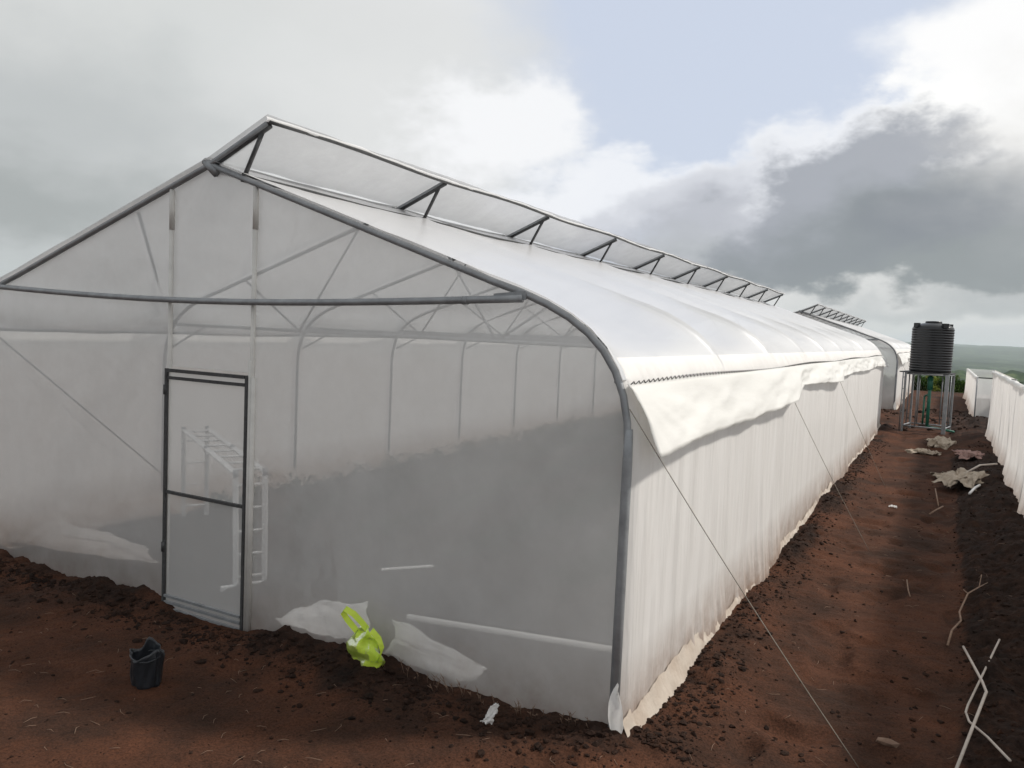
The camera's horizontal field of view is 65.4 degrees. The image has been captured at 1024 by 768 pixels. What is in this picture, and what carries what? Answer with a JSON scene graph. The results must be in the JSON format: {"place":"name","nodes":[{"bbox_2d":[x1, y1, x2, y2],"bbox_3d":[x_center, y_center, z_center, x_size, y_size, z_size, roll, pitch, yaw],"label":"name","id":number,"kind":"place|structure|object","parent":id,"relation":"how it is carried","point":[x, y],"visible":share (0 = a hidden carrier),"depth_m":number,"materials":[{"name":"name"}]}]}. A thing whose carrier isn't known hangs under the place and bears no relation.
{"place":"outdoors","nodes":[
{"label":"outdoors","id":0,"kind":"place"},
{"bbox_2d":[0,342,1023,767],"bbox_3d":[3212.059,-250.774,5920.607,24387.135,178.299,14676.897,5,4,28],"label":"ground","id":1,"kind":"structure","parent":0,"point":[232,708],"depth_m":5.62,"materials":[{"name":"red soil"}]},
{"bbox_2d":[129,637,164,689],"bbox_3d":[-2.430,1.857,5.300,0.220,0.285,0.220,5,4,28],"label":"grow bag","id":2,"kind":"object","parent":1,"relation":"on","point":[146,665],"visible":1,"depth_m":5.24,"materials":[{"name":"black plastic"}]},
{"bbox_2d":[341,606,384,667],"bbox_3d":[-1.019,1.817,5.508,0.375,0.534,0.142,5,4,28],"label":"carrier bag","id":3,"kind":"object","parent":1,"relation":"on","point":[364,644],"visible":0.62,"depth_m":5.46,"materials":[{"name":"plastic"}]},
{"bbox_2d":[0,114,887,767],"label":"greenhouse","id":4,"kind":"object","parent":1,"relation":"on","point":[238,392],"visible":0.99,"depth_m":6.02,"materials":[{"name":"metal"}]},
{"bbox_2d":[161,361,255,630],"bbox_3d":[-2.430,0.904,6.324,0.989,2.220,0.062,4,4,26],"label":"door","id":5,"kind":"structure","parent":4,"relation":"in","point":[209,458],"depth_m":6.32,"materials":[{"name":"metal"}]},
{"bbox_2d":[379,652,589,727],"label":"dry weeds","id":6,"kind":"object","parent":1,"relation":"on","point":[517,708],"visible":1,"depth_m":5.09,"materials":[{"name":"brown plant"}]},
{"bbox_2d":[480,703,498,724],"bbox_3d":[-0.132,1.972,4.761,0.112,0.125,0.043,2,4,-13],"label":"film scrap","id":7,"kind":"object","parent":1,"relation":"on","point":[491,713],"visible":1,"depth_m":4.77,"materials":[{"name":"white plastic"}]},
{"bbox_2d":[9,482,1002,767],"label":"straw litter","id":8,"kind":"object","parent":1,"relation":"on","point":[439,714],"visible":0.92,"depth_m":5.14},
{"bbox_2d":[0,408,1023,767],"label":"soil clods","id":9,"kind":"object","parent":1,"relation":"on","point":[474,712],"visible":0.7,"depth_m":5.62,"materials":[{"name":"brown soil"}]},
{"bbox_2d":[794,304,922,409],"bbox_3d":[16.730,-1.436,40.216,8.532,4.194,21.479,5,4,28],"label":"greenhouse","id":10,"kind":"object","parent":1,"relation":"on","point":[895,353],"visible":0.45,"depth_m":30.79,"materials":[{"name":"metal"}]},
{"bbox_2d":[875,737,899,747],"bbox_3d":[2.321,2.214,4.923,0.139,0.056,0.067,5,4,28],"label":"stone","id":11,"kind":"object","parent":1,"relation":"on","point":[887,742],"visible":1,"depth_m":4.91,"materials":[{"name":"beige stone"}]},
{"bbox_2d":[913,375,927,390],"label":"shrub","id":12,"kind":"object","parent":1,"relation":"on","point":[923,382],"visible":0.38,"depth_m":44.77,"materials":[{"name":"green plant"}]},
{"bbox_2d":[905,448,940,455],"bbox_3d":[9.599,1.575,18.574,0.783,0.158,0.428,6,5,39],"label":"pale sheeting","id":13,"kind":"object","parent":1,"relation":"on","point":[923,451],"visible":0.99,"depth_m":18.51,"materials":[{"name":"beige plastic"}]},
{"bbox_2d":[898,370,955,434],"bbox_3d":[11.915,0.573,22.961,1.270,1.840,1.309,5,5,37],"label":"tank stand","id":14,"kind":"object","parent":1,"relation":"on","point":[945,402],"visible":0.92,"depth_m":22.76,"materials":[{"name":"metal"}]},
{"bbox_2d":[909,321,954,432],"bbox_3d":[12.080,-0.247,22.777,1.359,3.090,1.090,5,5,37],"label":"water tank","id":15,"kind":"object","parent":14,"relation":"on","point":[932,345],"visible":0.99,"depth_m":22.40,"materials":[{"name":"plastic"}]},
{"bbox_2d":[922,375,940,391],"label":"shrub","id":16,"kind":"object","parent":1,"relation":"on","point":[935,386],"visible":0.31,"depth_m":44.91,"materials":[{"name":"green plant"}]},
{"bbox_2d":[929,506,943,514],"bbox_3d":[6.332,1.883,11.896,0.024,0.057,0.625,6,5,44],"label":"broken rod","id":17,"kind":"object","parent":1,"relation":"on","point":[930,513],"visible":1,"depth_m":11.87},
{"bbox_2d":[926,436,956,449],"bbox_3d":[10.766,1.483,19.926,0.755,0.324,1.571,4,4,24],"label":"grey sack","id":18,"kind":"object","parent":1,"relation":"on","point":[943,442],"visible":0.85,"depth_m":19.65,"materials":[{"name":"beige fabric"}]},
{"bbox_2d":[930,470,955,478],"bbox_3d":[8.221,1.708,14.983,0.605,0.192,0.594,4,4,17],"label":"empty sack","id":19,"kind":"object","parent":1,"relation":"on","point":[938,475],"visible":0.27,"depth_m":14.92,"materials":[{"name":"beige fabric"}]},
{"bbox_2d":[936,375,964,392],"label":"shrub","id":20,"kind":"object","parent":1,"relation":"on","point":[959,385],"visible":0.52,"depth_m":44.80,"materials":[{"name":"green plant"}]},
{"bbox_2d":[932,467,989,490],"bbox_3d":[7.947,1.652,13.967,0.694,0.229,1.672,6,5,43],"label":"empty sack","id":21,"kind":"object","parent":1,"relation":"on","point":[970,479],"visible":0.94,"depth_m":13.74,"materials":[{"name":"beige fabric"}]},
{"bbox_2d":[964,463,997,472],"bbox_3d":[8.608,1.575,14.687,1.076,0.197,0.036,0,4,-29],"label":"broken rod","id":22,"kind":"object","parent":21,"relation":"on","point":[977,466],"visible":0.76,"depth_m":14.69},
{"bbox_2d":[947,574,987,645],"bbox_3d":[4.179,2.029,7.381,0.140,0.200,2.020,6,5,39],"label":"dead branch","id":23,"kind":"object","parent":1,"relation":"on","point":[953,628],"visible":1,"depth_m":7.17,"materials":[{"name":"brown wood"}]},
{"bbox_2d":[952,449,984,459],"bbox_3d":[9.781,1.496,17.044,0.578,0.179,0.823,4,4,16],"label":"cloth scrap","id":24,"kind":"object","parent":1,"relation":"on","point":[967,454],"visible":0.99,"depth_m":16.88,"materials":[{"name":"pink fabric"}]},
{"bbox_2d":[955,646,987,767],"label":"bent tube","id":25,"kind":"object","parent":1,"relation":"on","point":[962,753],"visible":1,"depth_m":5.00,"materials":[{"name":"grey metal"}]},
{"bbox_2d":[968,484,980,494],"bbox_3d":[7.567,1.713,13.040,0.040,0.063,1.016,6,5,38],"label":"broken rod","id":26,"kind":"object","parent":1,"relation":"on","point":[974,488],"visible":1,"depth_m":12.94,"materials":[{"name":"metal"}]},
{"bbox_2d":[965,639,1011,761],"bbox_3d":[3.259,2.108,5.493,0.231,0.136,2.304,5,5,30],"label":"bent tube","id":27,"kind":"object","parent":1,"relation":"on","point":[976,727],"visible":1,"depth_m":5.28,"materials":[{"name":"grey metal"}]},
{"bbox_2d":[963,368,1016,417],"bbox_3d":[19.679,0.432,33.146,1.401,1.833,13.867,5,4,28],"label":"netted enclosure","id":28,"kind":"object","parent":1,"relation":"on","point":[977,391],"visible":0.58,"depth_m":27.36,"materials":[{"name":"fabric"}]},
{"bbox_2d":[985,371,1023,514],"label":"net fence","id":29,"kind":"object","parent":1,"relation":"on","point":[1004,434],"visible":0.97,"depth_m":14.68,"materials":[{"name":"fabric"}]},
{"bbox_2d":[0,0,1023,346],"label":"sky","id":30,"kind":"structure","parent":0,"point":[863,159],"materials":[{"name":"grey"}]}
]}

